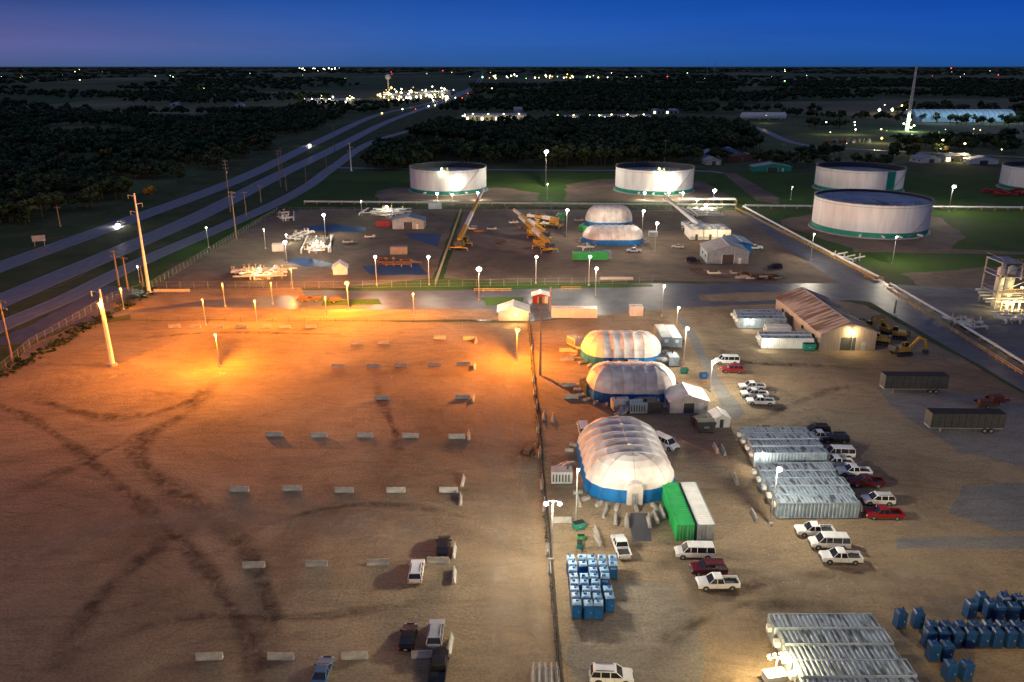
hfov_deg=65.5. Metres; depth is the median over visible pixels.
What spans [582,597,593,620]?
portable toilet
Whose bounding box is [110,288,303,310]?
entrance dirt shoulder
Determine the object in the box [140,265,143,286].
utility pole
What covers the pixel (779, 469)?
floodlight pole
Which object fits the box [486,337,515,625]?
dusty track
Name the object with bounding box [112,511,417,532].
dusty track
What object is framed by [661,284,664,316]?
floodlight pole
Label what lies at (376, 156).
broadleaf tree
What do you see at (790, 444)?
container office
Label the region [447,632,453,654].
concrete barrier
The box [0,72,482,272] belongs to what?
highway
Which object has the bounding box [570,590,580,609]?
portable toilet
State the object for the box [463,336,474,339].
concrete barrier
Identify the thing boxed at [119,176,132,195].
broadleaf tree
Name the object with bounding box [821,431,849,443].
parked suv
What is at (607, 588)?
portable toilet
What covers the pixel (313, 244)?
pipe manifold
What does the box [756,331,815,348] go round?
site trailer
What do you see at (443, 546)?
parked suv
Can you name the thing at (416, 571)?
parked suv
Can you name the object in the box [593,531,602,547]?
concrete barrier
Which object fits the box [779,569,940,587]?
dusty track
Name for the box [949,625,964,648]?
portable toilet
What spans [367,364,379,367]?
concrete barrier
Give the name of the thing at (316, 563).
concrete barrier
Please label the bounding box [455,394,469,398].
concrete barrier
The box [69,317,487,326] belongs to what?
chain link fence
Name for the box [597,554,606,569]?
portable toilet
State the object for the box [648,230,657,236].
heater unit
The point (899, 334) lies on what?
excavator
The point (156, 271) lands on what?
mown grass
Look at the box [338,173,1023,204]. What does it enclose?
mown grass
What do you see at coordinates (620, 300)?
entrance apron
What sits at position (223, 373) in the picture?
dusty track
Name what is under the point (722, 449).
concrete barrier
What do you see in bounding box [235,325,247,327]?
concrete barrier
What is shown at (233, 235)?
chain link fence
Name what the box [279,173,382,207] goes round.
mown grass
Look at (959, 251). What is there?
grass divide
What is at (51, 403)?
tyre track
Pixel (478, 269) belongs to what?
floodlight pole
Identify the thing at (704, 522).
shipping container
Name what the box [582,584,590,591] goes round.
portable toilet
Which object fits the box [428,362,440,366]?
concrete barrier
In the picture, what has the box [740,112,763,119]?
gas tank
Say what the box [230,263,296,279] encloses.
pipe manifold
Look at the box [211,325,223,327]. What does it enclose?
concrete barrier
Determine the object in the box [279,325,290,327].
concrete barrier
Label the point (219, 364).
sodium street lamp
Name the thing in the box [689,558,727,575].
parked suv
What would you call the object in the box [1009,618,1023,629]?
portable toilet
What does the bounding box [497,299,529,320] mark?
gate canopy
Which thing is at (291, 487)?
concrete barrier
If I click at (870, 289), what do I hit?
access road
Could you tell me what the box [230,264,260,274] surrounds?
pipe manifold
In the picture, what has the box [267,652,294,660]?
concrete barrier
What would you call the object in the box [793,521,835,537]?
pickup truck
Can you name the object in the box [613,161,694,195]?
storage tank
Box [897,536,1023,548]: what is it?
grey gravel path
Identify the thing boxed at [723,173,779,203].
tank farm track
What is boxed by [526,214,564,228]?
mobile crane
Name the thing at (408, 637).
pickup truck
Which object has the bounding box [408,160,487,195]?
storage tank
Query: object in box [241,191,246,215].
utility pole
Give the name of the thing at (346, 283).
sodium street lamp
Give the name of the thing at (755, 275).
utility trailer
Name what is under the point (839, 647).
container office
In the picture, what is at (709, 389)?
floodlight pole
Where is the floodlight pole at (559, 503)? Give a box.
[544,500,561,561]
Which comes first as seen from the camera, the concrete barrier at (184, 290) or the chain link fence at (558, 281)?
the concrete barrier at (184, 290)
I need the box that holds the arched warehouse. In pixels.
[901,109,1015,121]
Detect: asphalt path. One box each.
[630,513,651,540]
[678,315,744,417]
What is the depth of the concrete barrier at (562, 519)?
117.90 m
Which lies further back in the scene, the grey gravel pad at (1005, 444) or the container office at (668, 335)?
the container office at (668, 335)
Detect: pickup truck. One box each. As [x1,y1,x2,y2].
[427,649,449,681]
[610,534,631,559]
[626,247,641,252]
[695,572,740,591]
[738,380,766,389]
[739,387,768,397]
[745,394,774,405]
[751,244,762,249]
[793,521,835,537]
[811,429,828,439]
[818,547,863,565]
[826,454,854,465]
[835,463,872,476]
[847,473,885,488]
[862,504,904,520]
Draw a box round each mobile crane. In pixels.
[449,187,484,250]
[512,208,553,239]
[518,215,558,252]
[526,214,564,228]
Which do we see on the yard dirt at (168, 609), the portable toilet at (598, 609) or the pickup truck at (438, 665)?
the pickup truck at (438, 665)
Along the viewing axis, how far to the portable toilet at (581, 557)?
105.78 m
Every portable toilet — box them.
[566,553,575,572]
[567,558,577,575]
[568,564,576,584]
[568,572,578,591]
[569,579,578,594]
[569,584,579,601]
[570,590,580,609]
[571,598,581,619]
[577,554,586,572]
[578,559,587,576]
[579,573,589,589]
[579,577,588,596]
[581,590,590,612]
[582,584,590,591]
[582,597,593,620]
[587,553,595,572]
[588,558,597,566]
[588,565,597,581]
[589,571,598,585]
[591,577,600,584]
[591,583,600,598]
[592,591,602,612]
[593,597,603,620]
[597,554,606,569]
[598,559,606,572]
[599,565,608,578]
[600,572,609,592]
[602,584,612,602]
[604,591,614,612]
[607,554,617,565]
[608,560,617,579]
[892,606,908,628]
[909,606,925,628]
[920,625,937,648]
[924,618,938,630]
[924,638,941,661]
[936,625,950,642]
[938,618,953,629]
[939,638,955,661]
[940,657,958,681]
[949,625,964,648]
[953,618,967,629]
[957,657,975,681]
[961,597,978,619]
[962,625,977,648]
[966,618,981,629]
[974,589,989,611]
[975,625,991,648]
[981,597,996,619]
[981,618,995,629]
[989,625,1005,648]
[992,600,1006,622]
[995,618,1009,629]
[996,589,1011,597]
[996,591,1011,605]
[1003,625,1019,648]
[1005,600,1021,621]
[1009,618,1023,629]
[1011,591,1023,605]
[1016,627,1023,648]
[1019,602,1023,621]
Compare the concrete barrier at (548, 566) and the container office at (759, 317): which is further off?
the container office at (759, 317)
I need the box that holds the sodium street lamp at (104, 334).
[97,303,109,363]
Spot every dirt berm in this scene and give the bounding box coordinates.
[375,187,539,200]
[564,179,730,201]
[780,214,965,248]
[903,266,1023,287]
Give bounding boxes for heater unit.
[550,461,574,484]
[566,334,584,347]
[578,225,587,231]
[579,378,588,394]
[610,396,629,415]
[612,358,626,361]
[627,358,638,361]
[628,396,647,413]
[642,396,660,412]
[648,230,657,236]
[655,351,678,366]
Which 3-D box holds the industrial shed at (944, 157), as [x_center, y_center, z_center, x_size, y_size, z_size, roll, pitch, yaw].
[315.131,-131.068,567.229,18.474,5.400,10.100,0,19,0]
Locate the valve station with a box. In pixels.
[975,252,1023,310]
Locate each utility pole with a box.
[0,302,13,361]
[109,250,119,285]
[121,256,128,289]
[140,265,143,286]
[223,160,230,211]
[228,191,236,238]
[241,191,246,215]
[275,150,280,186]
[534,306,547,374]
[549,287,551,311]
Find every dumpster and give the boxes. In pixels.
[572,519,585,530]
[577,534,584,539]
[577,539,582,548]
[680,367,688,372]
[690,413,707,425]
[695,418,716,432]
[699,372,707,377]
[802,342,816,350]
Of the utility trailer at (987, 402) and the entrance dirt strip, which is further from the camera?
the entrance dirt strip
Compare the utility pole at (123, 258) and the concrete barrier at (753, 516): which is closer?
the concrete barrier at (753, 516)
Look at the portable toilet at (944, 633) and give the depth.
92.02 m
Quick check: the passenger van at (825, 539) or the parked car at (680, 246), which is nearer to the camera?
the passenger van at (825, 539)
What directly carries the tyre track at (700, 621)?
on the yard dirt at (168, 609)
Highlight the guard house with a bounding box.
[531,289,549,302]
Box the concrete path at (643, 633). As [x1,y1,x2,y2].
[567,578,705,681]
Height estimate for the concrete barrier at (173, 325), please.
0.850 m
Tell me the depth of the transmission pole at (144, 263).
232.94 m
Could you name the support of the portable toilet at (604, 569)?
on the yard dirt at (168, 609)
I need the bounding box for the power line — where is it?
[7,139,307,300]
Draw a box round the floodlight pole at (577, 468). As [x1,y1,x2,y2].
[574,467,580,520]
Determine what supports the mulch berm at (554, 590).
on the yard dirt at (168, 609)
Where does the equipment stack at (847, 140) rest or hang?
on the ground at (372, 85)
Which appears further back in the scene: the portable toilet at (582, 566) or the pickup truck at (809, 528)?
the pickup truck at (809, 528)
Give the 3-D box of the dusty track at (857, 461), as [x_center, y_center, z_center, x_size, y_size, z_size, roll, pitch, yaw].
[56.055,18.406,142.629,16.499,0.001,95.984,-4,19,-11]
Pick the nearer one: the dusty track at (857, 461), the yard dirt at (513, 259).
the dusty track at (857, 461)
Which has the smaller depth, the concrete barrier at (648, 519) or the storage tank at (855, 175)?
the concrete barrier at (648, 519)
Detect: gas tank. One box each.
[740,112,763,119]
[763,112,786,119]
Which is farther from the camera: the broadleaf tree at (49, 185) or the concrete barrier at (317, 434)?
the broadleaf tree at (49, 185)
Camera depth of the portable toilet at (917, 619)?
95.39 m
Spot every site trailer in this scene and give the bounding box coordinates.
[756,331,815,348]
[763,324,793,330]
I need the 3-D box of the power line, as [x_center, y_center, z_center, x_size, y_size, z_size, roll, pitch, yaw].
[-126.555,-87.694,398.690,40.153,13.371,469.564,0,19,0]
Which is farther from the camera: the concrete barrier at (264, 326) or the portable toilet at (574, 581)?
the concrete barrier at (264, 326)
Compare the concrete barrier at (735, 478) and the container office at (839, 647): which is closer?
the container office at (839, 647)
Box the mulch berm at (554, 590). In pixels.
[529,323,563,681]
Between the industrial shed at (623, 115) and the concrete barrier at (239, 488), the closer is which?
the concrete barrier at (239, 488)
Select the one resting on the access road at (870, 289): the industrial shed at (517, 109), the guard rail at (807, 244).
the guard rail at (807, 244)
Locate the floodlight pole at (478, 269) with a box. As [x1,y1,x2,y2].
[476,266,481,300]
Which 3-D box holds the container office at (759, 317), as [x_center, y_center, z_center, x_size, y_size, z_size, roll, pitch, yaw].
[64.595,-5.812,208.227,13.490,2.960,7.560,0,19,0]
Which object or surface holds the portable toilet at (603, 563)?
on the yard dirt at (168, 609)
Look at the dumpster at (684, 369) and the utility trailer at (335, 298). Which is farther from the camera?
the utility trailer at (335, 298)
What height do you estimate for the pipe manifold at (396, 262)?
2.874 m
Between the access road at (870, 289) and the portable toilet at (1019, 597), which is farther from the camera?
the access road at (870, 289)
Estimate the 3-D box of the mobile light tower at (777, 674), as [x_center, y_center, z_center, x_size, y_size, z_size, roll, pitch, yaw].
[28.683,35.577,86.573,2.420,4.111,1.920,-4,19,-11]
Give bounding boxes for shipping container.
[272,243,283,251]
[376,220,391,226]
[390,246,407,254]
[428,203,441,208]
[551,306,596,317]
[558,212,564,219]
[572,251,607,259]
[603,250,611,258]
[629,304,643,315]
[662,482,694,540]
[680,482,715,539]
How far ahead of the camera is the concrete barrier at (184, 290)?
238.49 m
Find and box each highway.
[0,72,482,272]
[0,77,480,307]
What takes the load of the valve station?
on the pad at (1008, 336)
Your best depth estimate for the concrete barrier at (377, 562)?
107.85 m
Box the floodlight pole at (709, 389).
[708,359,714,391]
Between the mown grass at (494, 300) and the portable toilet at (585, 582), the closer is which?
the portable toilet at (585, 582)
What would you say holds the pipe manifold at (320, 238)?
on the yard dirt at (513, 259)
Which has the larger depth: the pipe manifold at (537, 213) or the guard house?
the pipe manifold at (537, 213)
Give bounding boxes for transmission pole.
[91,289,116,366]
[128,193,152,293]
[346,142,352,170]
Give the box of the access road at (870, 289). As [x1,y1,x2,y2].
[742,212,1023,390]
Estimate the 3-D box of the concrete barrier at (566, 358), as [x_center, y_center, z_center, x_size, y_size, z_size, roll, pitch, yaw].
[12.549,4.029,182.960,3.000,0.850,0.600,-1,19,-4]
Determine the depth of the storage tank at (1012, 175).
435.91 m
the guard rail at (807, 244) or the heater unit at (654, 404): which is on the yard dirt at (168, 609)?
the heater unit at (654, 404)
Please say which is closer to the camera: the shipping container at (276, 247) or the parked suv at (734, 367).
the parked suv at (734, 367)
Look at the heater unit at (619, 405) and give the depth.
155.27 m
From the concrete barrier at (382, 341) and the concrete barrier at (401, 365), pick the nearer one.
the concrete barrier at (401, 365)
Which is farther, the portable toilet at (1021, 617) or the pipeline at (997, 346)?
the pipeline at (997, 346)
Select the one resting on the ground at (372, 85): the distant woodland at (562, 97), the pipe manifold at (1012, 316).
the distant woodland at (562, 97)
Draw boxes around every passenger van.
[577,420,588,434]
[656,430,679,451]
[673,541,715,559]
[714,354,739,364]
[807,531,850,549]
[824,444,855,457]
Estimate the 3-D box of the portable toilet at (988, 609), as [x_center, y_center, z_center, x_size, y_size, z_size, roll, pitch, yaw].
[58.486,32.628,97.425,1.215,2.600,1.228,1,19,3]
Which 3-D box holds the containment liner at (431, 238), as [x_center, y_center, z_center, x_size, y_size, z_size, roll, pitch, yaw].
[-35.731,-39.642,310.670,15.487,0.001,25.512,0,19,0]
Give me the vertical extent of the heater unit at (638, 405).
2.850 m
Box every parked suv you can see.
[116,220,124,225]
[408,559,424,583]
[426,619,445,648]
[436,535,451,556]
[467,225,477,229]
[589,662,633,681]
[685,256,699,262]
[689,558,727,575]
[720,363,743,372]
[767,263,782,268]
[803,423,830,431]
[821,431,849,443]
[860,491,895,506]
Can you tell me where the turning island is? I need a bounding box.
[699,292,785,301]
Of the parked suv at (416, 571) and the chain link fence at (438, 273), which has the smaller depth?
the parked suv at (416, 571)
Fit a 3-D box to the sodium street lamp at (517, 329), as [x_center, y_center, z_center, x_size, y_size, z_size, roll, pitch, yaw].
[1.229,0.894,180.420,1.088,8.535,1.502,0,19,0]
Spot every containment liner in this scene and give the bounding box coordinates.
[285,257,332,266]
[301,224,365,231]
[362,263,427,274]
[405,233,441,245]
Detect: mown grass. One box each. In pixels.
[132,213,274,289]
[155,209,277,260]
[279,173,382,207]
[322,299,381,305]
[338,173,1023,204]
[345,278,652,289]
[431,212,462,284]
[482,297,523,304]
[762,211,1023,277]
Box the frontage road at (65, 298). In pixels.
[0,130,408,333]
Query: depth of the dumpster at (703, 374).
172.39 m
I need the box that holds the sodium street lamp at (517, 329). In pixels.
[515,327,519,361]
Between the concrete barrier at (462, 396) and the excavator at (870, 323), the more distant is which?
the excavator at (870, 323)
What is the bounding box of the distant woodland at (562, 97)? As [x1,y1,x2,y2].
[0,81,1023,111]
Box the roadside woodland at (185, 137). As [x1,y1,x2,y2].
[0,105,348,224]
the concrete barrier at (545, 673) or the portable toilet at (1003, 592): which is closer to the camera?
the concrete barrier at (545, 673)
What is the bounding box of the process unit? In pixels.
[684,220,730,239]
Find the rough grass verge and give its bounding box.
[0,109,1023,392]
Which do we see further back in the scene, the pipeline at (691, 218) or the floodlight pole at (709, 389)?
the pipeline at (691, 218)
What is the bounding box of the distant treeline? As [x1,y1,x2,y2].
[0,67,1023,86]
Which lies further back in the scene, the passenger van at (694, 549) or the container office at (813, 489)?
the container office at (813, 489)
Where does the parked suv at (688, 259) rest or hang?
on the yard dirt at (513, 259)
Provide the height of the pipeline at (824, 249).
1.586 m
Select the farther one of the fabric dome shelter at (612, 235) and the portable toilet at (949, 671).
the fabric dome shelter at (612, 235)
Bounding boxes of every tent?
[331,259,347,274]
[663,382,710,412]
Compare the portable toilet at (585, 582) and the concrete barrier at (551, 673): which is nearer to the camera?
the concrete barrier at (551, 673)
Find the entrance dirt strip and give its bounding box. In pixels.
[130,306,497,320]
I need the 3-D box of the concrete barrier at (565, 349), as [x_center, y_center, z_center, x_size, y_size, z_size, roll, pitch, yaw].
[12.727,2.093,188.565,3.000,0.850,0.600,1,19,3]
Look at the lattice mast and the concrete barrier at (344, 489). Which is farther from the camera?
the lattice mast
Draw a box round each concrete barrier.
[168,324,179,327]
[180,289,189,291]
[189,324,200,327]
[195,652,223,660]
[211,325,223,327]
[229,486,248,491]
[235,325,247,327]
[242,561,265,568]
[259,325,271,327]
[266,431,282,436]
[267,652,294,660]
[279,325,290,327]
[282,485,301,490]
[305,325,316,327]
[305,560,327,566]
[310,432,327,437]
[331,364,344,367]
[334,487,353,492]
[341,651,367,659]
[350,341,362,344]
[357,432,373,437]
[366,558,388,565]
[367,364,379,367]
[374,395,389,399]
[377,340,388,343]
[386,487,405,492]
[394,363,407,366]
[402,433,418,437]
[411,650,432,658]
[427,556,449,563]
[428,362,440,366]
[433,335,445,338]
[439,487,457,492]
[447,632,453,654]
[449,434,464,438]
[451,542,456,559]
[451,565,456,583]
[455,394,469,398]
[457,361,469,365]
[459,491,461,505]
[460,473,464,486]
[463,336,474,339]
[530,662,535,681]
[536,662,541,681]
[540,476,543,488]
[542,497,545,511]
[542,662,547,681]
[545,542,549,556]
[547,557,550,573]
[549,662,553,681]
[551,517,571,522]
[554,662,559,681]
[559,348,571,351]
[560,357,572,360]
[562,383,575,386]
[563,394,577,398]
[577,493,581,506]
[593,524,600,538]
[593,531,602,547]
[601,503,607,518]
[614,510,617,524]
[625,512,628,527]
[646,512,651,527]
[651,508,659,523]
[658,504,666,518]
[712,442,719,453]
[720,444,726,455]
[732,472,739,485]
[750,507,758,522]
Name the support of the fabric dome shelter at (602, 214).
on the yard dirt at (513, 259)
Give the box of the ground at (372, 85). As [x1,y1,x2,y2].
[0,67,1023,322]
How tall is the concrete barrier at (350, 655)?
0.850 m
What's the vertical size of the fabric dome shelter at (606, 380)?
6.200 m
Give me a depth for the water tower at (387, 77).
1986.93 m
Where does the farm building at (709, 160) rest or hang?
on the rough grass verge
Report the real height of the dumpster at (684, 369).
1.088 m
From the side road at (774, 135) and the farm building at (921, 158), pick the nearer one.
the farm building at (921, 158)
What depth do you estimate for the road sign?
298.23 m
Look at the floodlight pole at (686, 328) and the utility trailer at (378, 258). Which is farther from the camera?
the utility trailer at (378, 258)
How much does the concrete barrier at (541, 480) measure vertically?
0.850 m
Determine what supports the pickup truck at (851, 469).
on the dusty track at (857, 461)
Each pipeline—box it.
[304,200,735,207]
[664,196,699,229]
[678,198,736,204]
[741,205,880,279]
[745,204,1023,210]
[887,282,1023,366]
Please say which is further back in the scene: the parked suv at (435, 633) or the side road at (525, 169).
the side road at (525, 169)
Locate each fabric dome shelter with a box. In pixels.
[565,415,678,511]
[570,330,667,366]
[574,361,678,407]
[576,225,649,246]
[580,204,637,226]
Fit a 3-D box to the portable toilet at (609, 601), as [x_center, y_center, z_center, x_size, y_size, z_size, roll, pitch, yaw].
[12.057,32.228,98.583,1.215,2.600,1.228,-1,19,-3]
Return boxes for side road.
[339,167,724,172]
[665,117,1023,157]
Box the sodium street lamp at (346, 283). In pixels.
[344,280,349,309]
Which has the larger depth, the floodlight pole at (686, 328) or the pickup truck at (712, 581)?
the floodlight pole at (686, 328)
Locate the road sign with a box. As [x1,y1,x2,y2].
[31,235,45,245]
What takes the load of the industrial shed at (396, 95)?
on the ground at (372, 85)
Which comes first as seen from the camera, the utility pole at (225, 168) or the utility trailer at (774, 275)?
the utility trailer at (774, 275)
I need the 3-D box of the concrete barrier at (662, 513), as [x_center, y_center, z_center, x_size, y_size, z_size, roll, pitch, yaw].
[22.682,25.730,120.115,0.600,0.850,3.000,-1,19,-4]
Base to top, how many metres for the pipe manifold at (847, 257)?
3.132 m
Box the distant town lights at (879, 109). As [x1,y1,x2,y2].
[1,68,1001,155]
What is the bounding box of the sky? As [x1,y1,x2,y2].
[0,0,1023,66]
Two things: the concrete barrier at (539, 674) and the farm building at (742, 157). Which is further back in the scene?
the farm building at (742, 157)
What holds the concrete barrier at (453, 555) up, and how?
on the yard dirt at (168, 609)
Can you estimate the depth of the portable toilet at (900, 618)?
95.40 m
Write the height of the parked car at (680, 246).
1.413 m
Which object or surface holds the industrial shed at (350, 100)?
on the ground at (372, 85)
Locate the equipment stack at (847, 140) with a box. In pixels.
[828,139,870,142]
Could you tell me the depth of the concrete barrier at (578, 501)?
122.88 m
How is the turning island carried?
on the entrance apron
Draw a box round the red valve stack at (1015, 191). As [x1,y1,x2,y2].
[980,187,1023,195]
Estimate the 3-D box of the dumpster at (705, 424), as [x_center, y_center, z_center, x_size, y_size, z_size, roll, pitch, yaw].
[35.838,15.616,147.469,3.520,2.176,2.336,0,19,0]
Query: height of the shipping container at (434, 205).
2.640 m
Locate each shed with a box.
[305,98,360,102]
[383,93,419,97]
[391,213,425,228]
[418,90,451,95]
[466,113,526,119]
[514,107,521,112]
[601,114,650,117]
[650,108,678,113]
[708,406,731,427]
[722,234,752,255]
[938,153,970,161]
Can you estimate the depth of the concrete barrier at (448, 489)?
126.26 m
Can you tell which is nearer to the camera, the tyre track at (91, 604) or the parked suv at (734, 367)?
the tyre track at (91, 604)
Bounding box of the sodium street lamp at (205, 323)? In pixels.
[201,298,206,325]
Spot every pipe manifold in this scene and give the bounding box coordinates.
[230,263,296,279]
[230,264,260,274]
[277,209,293,221]
[286,228,314,240]
[300,234,332,253]
[303,241,327,251]
[359,205,410,215]
[377,258,420,266]
[529,210,558,218]
[577,242,593,250]
[681,204,724,216]
[830,250,864,261]
[942,312,988,330]
[991,307,1023,323]
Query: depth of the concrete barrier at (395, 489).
126.26 m
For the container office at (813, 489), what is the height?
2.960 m
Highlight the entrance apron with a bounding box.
[0,283,930,344]
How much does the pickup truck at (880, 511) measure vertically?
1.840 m
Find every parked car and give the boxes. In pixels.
[310,656,334,681]
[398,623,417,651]
[671,244,683,248]
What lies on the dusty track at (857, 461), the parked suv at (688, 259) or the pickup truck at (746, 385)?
the pickup truck at (746, 385)
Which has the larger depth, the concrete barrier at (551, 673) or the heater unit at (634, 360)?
the heater unit at (634, 360)
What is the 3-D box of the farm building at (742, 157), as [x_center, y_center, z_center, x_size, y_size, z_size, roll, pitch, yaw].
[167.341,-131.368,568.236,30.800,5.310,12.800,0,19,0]
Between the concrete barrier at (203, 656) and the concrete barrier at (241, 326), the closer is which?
the concrete barrier at (203, 656)
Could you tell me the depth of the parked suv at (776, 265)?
265.06 m
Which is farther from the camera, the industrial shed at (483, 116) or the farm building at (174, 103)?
the farm building at (174, 103)
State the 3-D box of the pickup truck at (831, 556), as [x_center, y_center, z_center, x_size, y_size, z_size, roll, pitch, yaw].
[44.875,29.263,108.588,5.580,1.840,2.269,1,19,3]
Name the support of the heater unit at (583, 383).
on the yard dirt at (168, 609)
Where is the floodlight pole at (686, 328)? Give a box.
[682,326,688,366]
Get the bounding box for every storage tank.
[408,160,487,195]
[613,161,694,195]
[808,188,935,239]
[812,160,907,191]
[996,160,1023,191]
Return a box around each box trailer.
[879,371,949,393]
[924,408,1006,433]
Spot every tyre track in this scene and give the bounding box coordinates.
[10,408,259,663]
[48,402,166,418]
[85,551,156,610]
[131,405,200,509]
[243,551,278,613]
[686,602,783,628]
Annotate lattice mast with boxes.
[905,65,917,130]
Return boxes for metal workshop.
[699,237,750,263]
[775,287,879,349]
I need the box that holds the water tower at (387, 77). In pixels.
[385,74,390,91]
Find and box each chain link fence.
[0,208,276,368]
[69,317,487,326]
[152,277,651,288]
[278,207,735,211]
[435,209,460,285]
[528,323,559,679]
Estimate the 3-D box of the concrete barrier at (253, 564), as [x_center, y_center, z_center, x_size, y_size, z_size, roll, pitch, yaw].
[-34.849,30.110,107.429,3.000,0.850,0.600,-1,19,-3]
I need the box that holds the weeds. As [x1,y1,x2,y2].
[0,286,561,679]
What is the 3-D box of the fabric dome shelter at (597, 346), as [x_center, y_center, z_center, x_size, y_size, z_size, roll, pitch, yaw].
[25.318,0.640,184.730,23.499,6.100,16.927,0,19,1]
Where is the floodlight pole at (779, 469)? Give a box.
[769,465,781,525]
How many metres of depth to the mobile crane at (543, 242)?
294.42 m
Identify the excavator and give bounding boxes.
[857,323,892,345]
[866,314,884,330]
[871,315,891,334]
[873,319,910,340]
[888,336,928,356]
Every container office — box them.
[654,324,682,347]
[730,309,788,327]
[737,427,829,466]
[752,462,862,518]
[766,613,918,681]
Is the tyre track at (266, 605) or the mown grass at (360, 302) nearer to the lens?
the tyre track at (266, 605)
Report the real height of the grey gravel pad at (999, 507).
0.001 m
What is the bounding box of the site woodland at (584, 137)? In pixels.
[360,107,1023,169]
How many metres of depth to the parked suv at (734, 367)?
175.26 m
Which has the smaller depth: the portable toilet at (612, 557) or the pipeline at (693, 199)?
the portable toilet at (612, 557)
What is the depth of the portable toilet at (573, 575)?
102.06 m
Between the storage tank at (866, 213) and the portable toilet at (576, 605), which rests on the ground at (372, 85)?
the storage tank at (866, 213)
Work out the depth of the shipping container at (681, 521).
116.70 m
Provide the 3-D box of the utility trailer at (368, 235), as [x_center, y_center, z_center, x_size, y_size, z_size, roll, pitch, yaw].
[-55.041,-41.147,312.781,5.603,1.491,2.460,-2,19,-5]
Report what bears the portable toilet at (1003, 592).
on the dusty track at (857, 461)
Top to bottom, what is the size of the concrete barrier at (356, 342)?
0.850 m
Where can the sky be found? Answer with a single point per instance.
(33, 33)
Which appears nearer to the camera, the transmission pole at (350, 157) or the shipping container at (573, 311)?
the shipping container at (573, 311)
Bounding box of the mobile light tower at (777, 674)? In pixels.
[761,650,788,681]
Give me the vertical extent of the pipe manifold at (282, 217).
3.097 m
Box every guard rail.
[474,288,510,291]
[735,207,874,278]
[883,285,1022,373]
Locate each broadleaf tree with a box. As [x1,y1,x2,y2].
[43,180,57,192]
[86,175,99,180]
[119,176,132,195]
[143,185,155,200]
[171,168,185,184]
[372,154,384,169]
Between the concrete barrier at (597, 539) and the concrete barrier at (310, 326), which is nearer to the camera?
the concrete barrier at (597, 539)
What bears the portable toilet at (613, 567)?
on the yard dirt at (168, 609)
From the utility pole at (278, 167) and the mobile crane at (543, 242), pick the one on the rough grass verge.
the utility pole at (278, 167)
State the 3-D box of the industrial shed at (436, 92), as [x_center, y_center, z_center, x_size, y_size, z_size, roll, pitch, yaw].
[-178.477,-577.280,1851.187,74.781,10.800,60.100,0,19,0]
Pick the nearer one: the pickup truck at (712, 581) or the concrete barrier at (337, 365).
the pickup truck at (712, 581)
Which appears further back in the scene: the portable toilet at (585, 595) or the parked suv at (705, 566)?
the parked suv at (705, 566)
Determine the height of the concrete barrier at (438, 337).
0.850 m
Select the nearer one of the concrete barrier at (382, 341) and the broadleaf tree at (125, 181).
the concrete barrier at (382, 341)
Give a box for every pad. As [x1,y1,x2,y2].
[875,387,1023,466]
[892,285,1023,359]
[949,483,1023,530]
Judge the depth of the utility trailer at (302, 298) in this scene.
227.81 m
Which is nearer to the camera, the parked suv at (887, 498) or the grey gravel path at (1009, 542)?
the grey gravel path at (1009, 542)
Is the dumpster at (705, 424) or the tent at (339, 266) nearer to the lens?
the dumpster at (705, 424)
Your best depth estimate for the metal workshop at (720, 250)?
271.94 m
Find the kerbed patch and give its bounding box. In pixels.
[501,329,523,375]
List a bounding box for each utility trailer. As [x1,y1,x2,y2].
[296,296,311,301]
[310,295,327,301]
[328,296,344,302]
[342,239,357,243]
[364,234,376,238]
[372,256,383,260]
[473,228,483,232]
[487,226,496,230]
[495,239,507,243]
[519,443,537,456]
[690,267,702,272]
[707,270,720,275]
[730,270,739,275]
[737,271,749,274]
[748,273,762,278]
[759,273,771,278]
[768,273,783,278]
[974,398,999,408]
[985,394,1012,403]
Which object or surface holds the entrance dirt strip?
on the entrance apron
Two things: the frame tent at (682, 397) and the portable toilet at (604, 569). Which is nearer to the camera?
the portable toilet at (604, 569)
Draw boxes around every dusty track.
[88,369,454,383]
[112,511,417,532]
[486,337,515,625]
[510,362,541,628]
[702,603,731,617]
[716,370,960,566]
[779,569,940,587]
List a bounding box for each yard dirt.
[0,301,1023,681]
[155,209,837,287]
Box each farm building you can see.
[170,102,180,105]
[701,149,719,156]
[702,156,721,164]
[719,147,740,153]
[724,152,769,161]
[749,161,791,171]
[909,153,940,162]
[949,152,966,161]
[963,155,998,163]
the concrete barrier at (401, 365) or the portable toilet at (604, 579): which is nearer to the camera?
the portable toilet at (604, 579)
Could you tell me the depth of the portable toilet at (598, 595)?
98.10 m
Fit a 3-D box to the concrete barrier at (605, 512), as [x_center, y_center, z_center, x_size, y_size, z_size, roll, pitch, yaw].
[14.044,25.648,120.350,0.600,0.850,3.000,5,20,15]
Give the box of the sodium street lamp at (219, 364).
[214,332,220,366]
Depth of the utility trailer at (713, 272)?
257.01 m
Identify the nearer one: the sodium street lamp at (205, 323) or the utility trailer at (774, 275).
the sodium street lamp at (205, 323)

